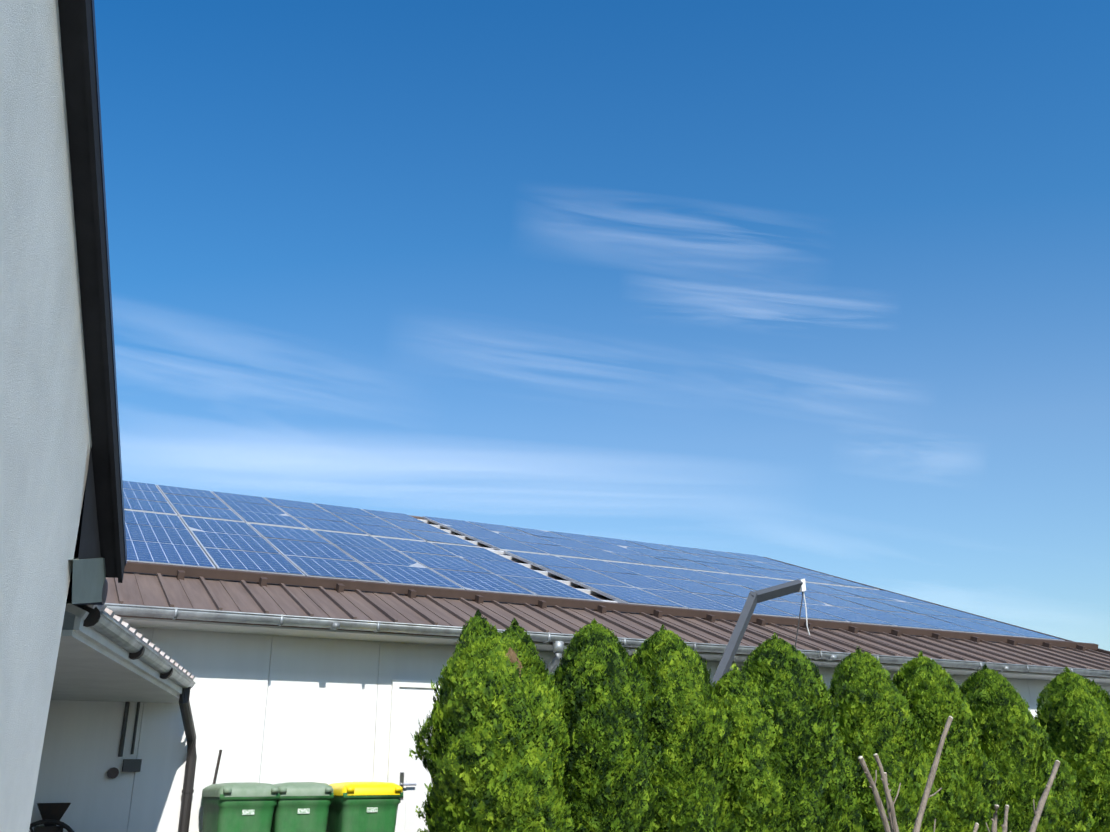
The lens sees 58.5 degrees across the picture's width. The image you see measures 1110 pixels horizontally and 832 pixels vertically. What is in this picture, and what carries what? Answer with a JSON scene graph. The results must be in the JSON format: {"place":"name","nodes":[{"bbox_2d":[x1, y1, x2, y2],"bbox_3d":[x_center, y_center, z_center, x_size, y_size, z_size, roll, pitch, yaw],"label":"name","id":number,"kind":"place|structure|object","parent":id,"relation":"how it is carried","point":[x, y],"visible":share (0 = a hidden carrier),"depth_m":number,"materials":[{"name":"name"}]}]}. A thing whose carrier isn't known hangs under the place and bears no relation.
{"place":"outdoors","nodes":[
{"label":"outdoors","id":0,"kind":"place"},
{"bbox_2d":[0,0,126,831],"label":"house","id":1,"kind":"structure","parent":0,"point":[62,531],"depth_m":3.83,"materials":[{"name":"paint"}]},
{"bbox_2d":[113,297,438,482],"bbox_3d":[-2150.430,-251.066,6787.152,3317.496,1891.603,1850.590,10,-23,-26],"label":"cloud","id":2,"kind":"structure","parent":0,"point":[239,376],"depth_m":6809.31,"materials":[{"name":"white"}]},
{"bbox_2d":[120,410,815,552],"bbox_3d":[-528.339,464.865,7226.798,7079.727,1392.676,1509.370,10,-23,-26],"label":"cloud","id":3,"kind":"structure","parent":0,"point":[246,455],"depth_m":7079.46,"materials":[{"name":"white"}]},
{"bbox_2d":[392,302,730,428],"bbox_3d":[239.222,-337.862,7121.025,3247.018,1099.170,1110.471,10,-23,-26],"label":"cloud","id":4,"kind":"structure","parent":0,"point":[539,361],"depth_m":6959.28,"materials":[{"name":"white"}]},
{"bbox_2d":[94,0,1109,650],"label":"sky","id":5,"kind":"structure","parent":0,"point":[308,171],"materials":[{"name":"blue"}]},
{"bbox_2d":[520,187,832,286],"bbox_3d":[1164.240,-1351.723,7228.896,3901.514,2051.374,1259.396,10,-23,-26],"label":"cloud","id":6,"kind":"structure","parent":0,"point":[664,237],"depth_m":6747.92,"materials":[{"name":"white"}]},
{"bbox_2d":[626,270,895,339],"bbox_3d":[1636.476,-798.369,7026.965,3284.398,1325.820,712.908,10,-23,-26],"label":"cloud","id":7,"kind":"structure","parent":0,"point":[753,299],"depth_m":6832.84,"materials":[{"name":"white"}]},
{"bbox_2d":[671,345,928,429],"bbox_3d":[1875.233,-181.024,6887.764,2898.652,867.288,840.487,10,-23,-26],"label":"cloud","id":8,"kind":"structure","parent":0,"point":[819,391],"depth_m":6922.40,"materials":[{"name":"white"}]},
{"bbox_2d":[688,493,1109,649],"bbox_3d":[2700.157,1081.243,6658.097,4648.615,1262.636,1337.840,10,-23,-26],"label":"cloud","id":9,"kind":"structure","parent":0,"point":[927,585],"depth_m":6443.75,"materials":[{"name":"white"}]},
{"bbox_2d":[836,427,987,487],"bbox_3d":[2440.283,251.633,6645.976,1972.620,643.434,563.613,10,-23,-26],"label":"cloud","id":10,"kind":"structure","parent":0,"point":[918,460],"depth_m":6564.70,"materials":[{"name":"white"}]},
{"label":"ground paving","id":11,"kind":"structure","parent":0,"visible":0},
{"bbox_2d":[29,803,73,831],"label":"old grinder reel","id":12,"kind":"object","parent":11,"relation":"on","point":[51,814],"visible":0.85,"depth_m":7.77,"materials":[{"name":"metal"}]},
{"bbox_2d":[51,604,196,831],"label":"porch roof","id":13,"kind":"structure","parent":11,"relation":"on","point":[106,654],"depth_m":6.69,"materials":[{"name":"metal"}]},
{"bbox_2d":[213,750,221,783],"bbox_3d":[-2.980,3.545,8.408,0.024,1.365,0.342,-3,-21,7],"label":"leaning rod","id":14,"kind":"object","parent":11,"relation":"on","point":[217,767],"visible":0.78,"depth_m":8.71,"materials":[{"name":"metal"}]},
{"bbox_2d":[202,782,279,831],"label":"green wheelie bin","id":15,"kind":"object","parent":11,"relation":"on","point":[240,807],"visible":1,"depth_m":8.15,"materials":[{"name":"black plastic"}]},
{"bbox_2d":[270,782,333,831],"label":"green wheelie bin","id":16,"kind":"object","parent":11,"relation":"on","point":[301,807],"visible":0.79,"depth_m":8.38,"materials":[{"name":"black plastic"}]},
{"bbox_2d":[326,782,402,831],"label":"trash bin","id":17,"kind":"object","parent":11,"relation":"on","point":[363,806],"visible":0.83,"depth_m":8.60,"materials":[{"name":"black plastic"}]},
{"bbox_2d":[426,609,495,819],"bbox_3d":[-0.568,2.517,7.080,0.700,2.308,0.668,10,-23,-26],"label":"thuja tree","id":18,"kind":"object","parent":11,"relation":"on","point":[476,625],"visible":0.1,"depth_m":7.37,"materials":[{"name":"green plant"}]},
{"bbox_2d":[409,627,574,831],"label":"thuja tree","id":19,"kind":"object","parent":11,"relation":"on","point":[495,753],"visible":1,"depth_m":6.73,"materials":[{"name":"green plant"}]},
{"bbox_2d":[502,618,542,663],"bbox_3d":[-0.276,2.617,7.305,0.688,2.273,0.695,10,-23,-26],"label":"thuja tree","id":20,"kind":"object","parent":11,"relation":"on","point":[517,630],"visible":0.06,"depth_m":7.64,"materials":[{"name":"green plant"}]},
{"bbox_2d":[549,618,663,831],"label":"thuja tree","id":21,"kind":"object","parent":11,"relation":"on","point":[604,692],"visible":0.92,"depth_m":7.41,"materials":[{"name":"green plant"}]},
{"bbox_2d":[632,624,746,831],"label":"thuja tree","id":22,"kind":"object","parent":11,"relation":"on","point":[686,727],"visible":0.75,"depth_m":7.81,"materials":[{"name":"green plant"}]},
{"bbox_2d":[714,663,798,831],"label":"thuja","id":23,"kind":"object","parent":11,"relation":"on","point":[757,788],"visible":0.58,"depth_m":7.98,"materials":[{"name":"green plant"}]},
{"bbox_2d":[711,579,809,685],"bbox_3d":[1.461,3.023,9.577,2.858,3.146,0.800,10,-23,-26],"label":"parasol mast","id":24,"kind":"object","parent":11,"relation":"on","point":[754,598],"visible":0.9,"depth_m":10.25,"materials":[{"name":"white metal"}]},
{"bbox_2d":[739,632,847,831],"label":"thuja tree","id":25,"kind":"object","parent":11,"relation":"on","point":[796,698],"visible":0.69,"depth_m":8.22,"materials":[{"name":"green plant"}]},
{"bbox_2d":[826,725,868,831],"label":"thuja","id":26,"kind":"object","parent":11,"relation":"on","point":[846,780],"visible":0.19,"depth_m":8.65,"materials":[{"name":"green plant"}]},
{"bbox_2d":[828,646,930,831],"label":"thuja tree","id":27,"kind":"object","parent":11,"relation":"on","point":[872,712],"visible":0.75,"depth_m":8.96,"materials":[{"name":"green plant"}]},
{"bbox_2d":[908,747,950,831],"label":"thuja","id":28,"kind":"object","parent":11,"relation":"on","point":[923,766],"visible":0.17,"depth_m":8.99,"materials":[{"name":"green plant"}]},
{"bbox_2d":[892,651,989,831],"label":"thuja tree","id":29,"kind":"object","parent":11,"relation":"on","point":[927,687],"visible":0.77,"depth_m":9.34,"materials":[{"name":"green plant"}]},
{"bbox_2d":[858,716,1059,831],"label":"pruned shrub","id":30,"kind":"object","parent":11,"relation":"on","point":[890,803],"visible":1,"depth_m":4.84,"materials":[{"name":"brown plant"}]},
{"bbox_2d":[970,745,1017,831],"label":"thuja","id":31,"kind":"object","parent":11,"relation":"on","point":[990,784],"visible":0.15,"depth_m":9.42,"materials":[{"name":"green plant"}]},
{"bbox_2d":[958,663,1063,831],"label":"thuja tree","id":32,"kind":"object","parent":11,"relation":"on","point":[1012,741],"visible":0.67,"depth_m":9.79,"materials":[{"name":"green plant"}]},
{"bbox_2d":[1034,667,1109,831],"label":"thuja tree","id":33,"kind":"object","parent":11,"relation":"on","point":[1073,712],"visible":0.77,"depth_m":10.48,"materials":[{"name":"green plant"}]},
{"bbox_2d":[1046,749,1097,831],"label":"thuja","id":34,"kind":"object","parent":11,"relation":"on","point":[1068,801],"visible":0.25,"depth_m":9.90,"materials":[{"name":"green plant"}]},
{"label":"ground","id":35,"kind":"structure","parent":0,"visible":0},
{"bbox_2d":[29,617,1109,831],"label":"barn walls","id":36,"kind":"structure","parent":35,"relation":"on","point":[272,704],"depth_m":9.03,"materials":[{"name":"white paint"}]},
{"bbox_2d":[107,702,141,778],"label":"wall fittings","id":37,"kind":"object","parent":36,"relation":"attached to","point":[131,765],"depth_m":8.44,"materials":[{"name":"grey plastic"}]},
{"bbox_2d":[387,679,440,831],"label":"barn door","id":38,"kind":"structure","parent":36,"relation":"in","point":[412,702],"depth_m":9.58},
{"bbox_2d":[105,485,1109,677],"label":"barn roof","id":39,"kind":"structure","parent":36,"relation":"on","point":[160,585],"depth_m":11.20,"materials":[{"name":"brown metal"}]},
{"bbox_2d":[179,517,618,602],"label":"pv rails","id":40,"kind":"object","parent":39,"relation":"on","point":[509,557],"depth_m":15.77,"materials":[{"name":"metal"}]},
{"bbox_2d":[123,481,1064,640],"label":"solar panels","id":41,"kind":"object","parent":40,"relation":"on","point":[219,530],"visible":0.96,"depth_m":14.99,"materials":[{"name":"glass"}]},
{"bbox_2d":[105,603,1109,677],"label":"rain gutter","id":42,"kind":"object","parent":39,"relation":"attached to","point":[558,640],"visible":0.52,"depth_m":9.49,"materials":[{"name":"grey metal"}]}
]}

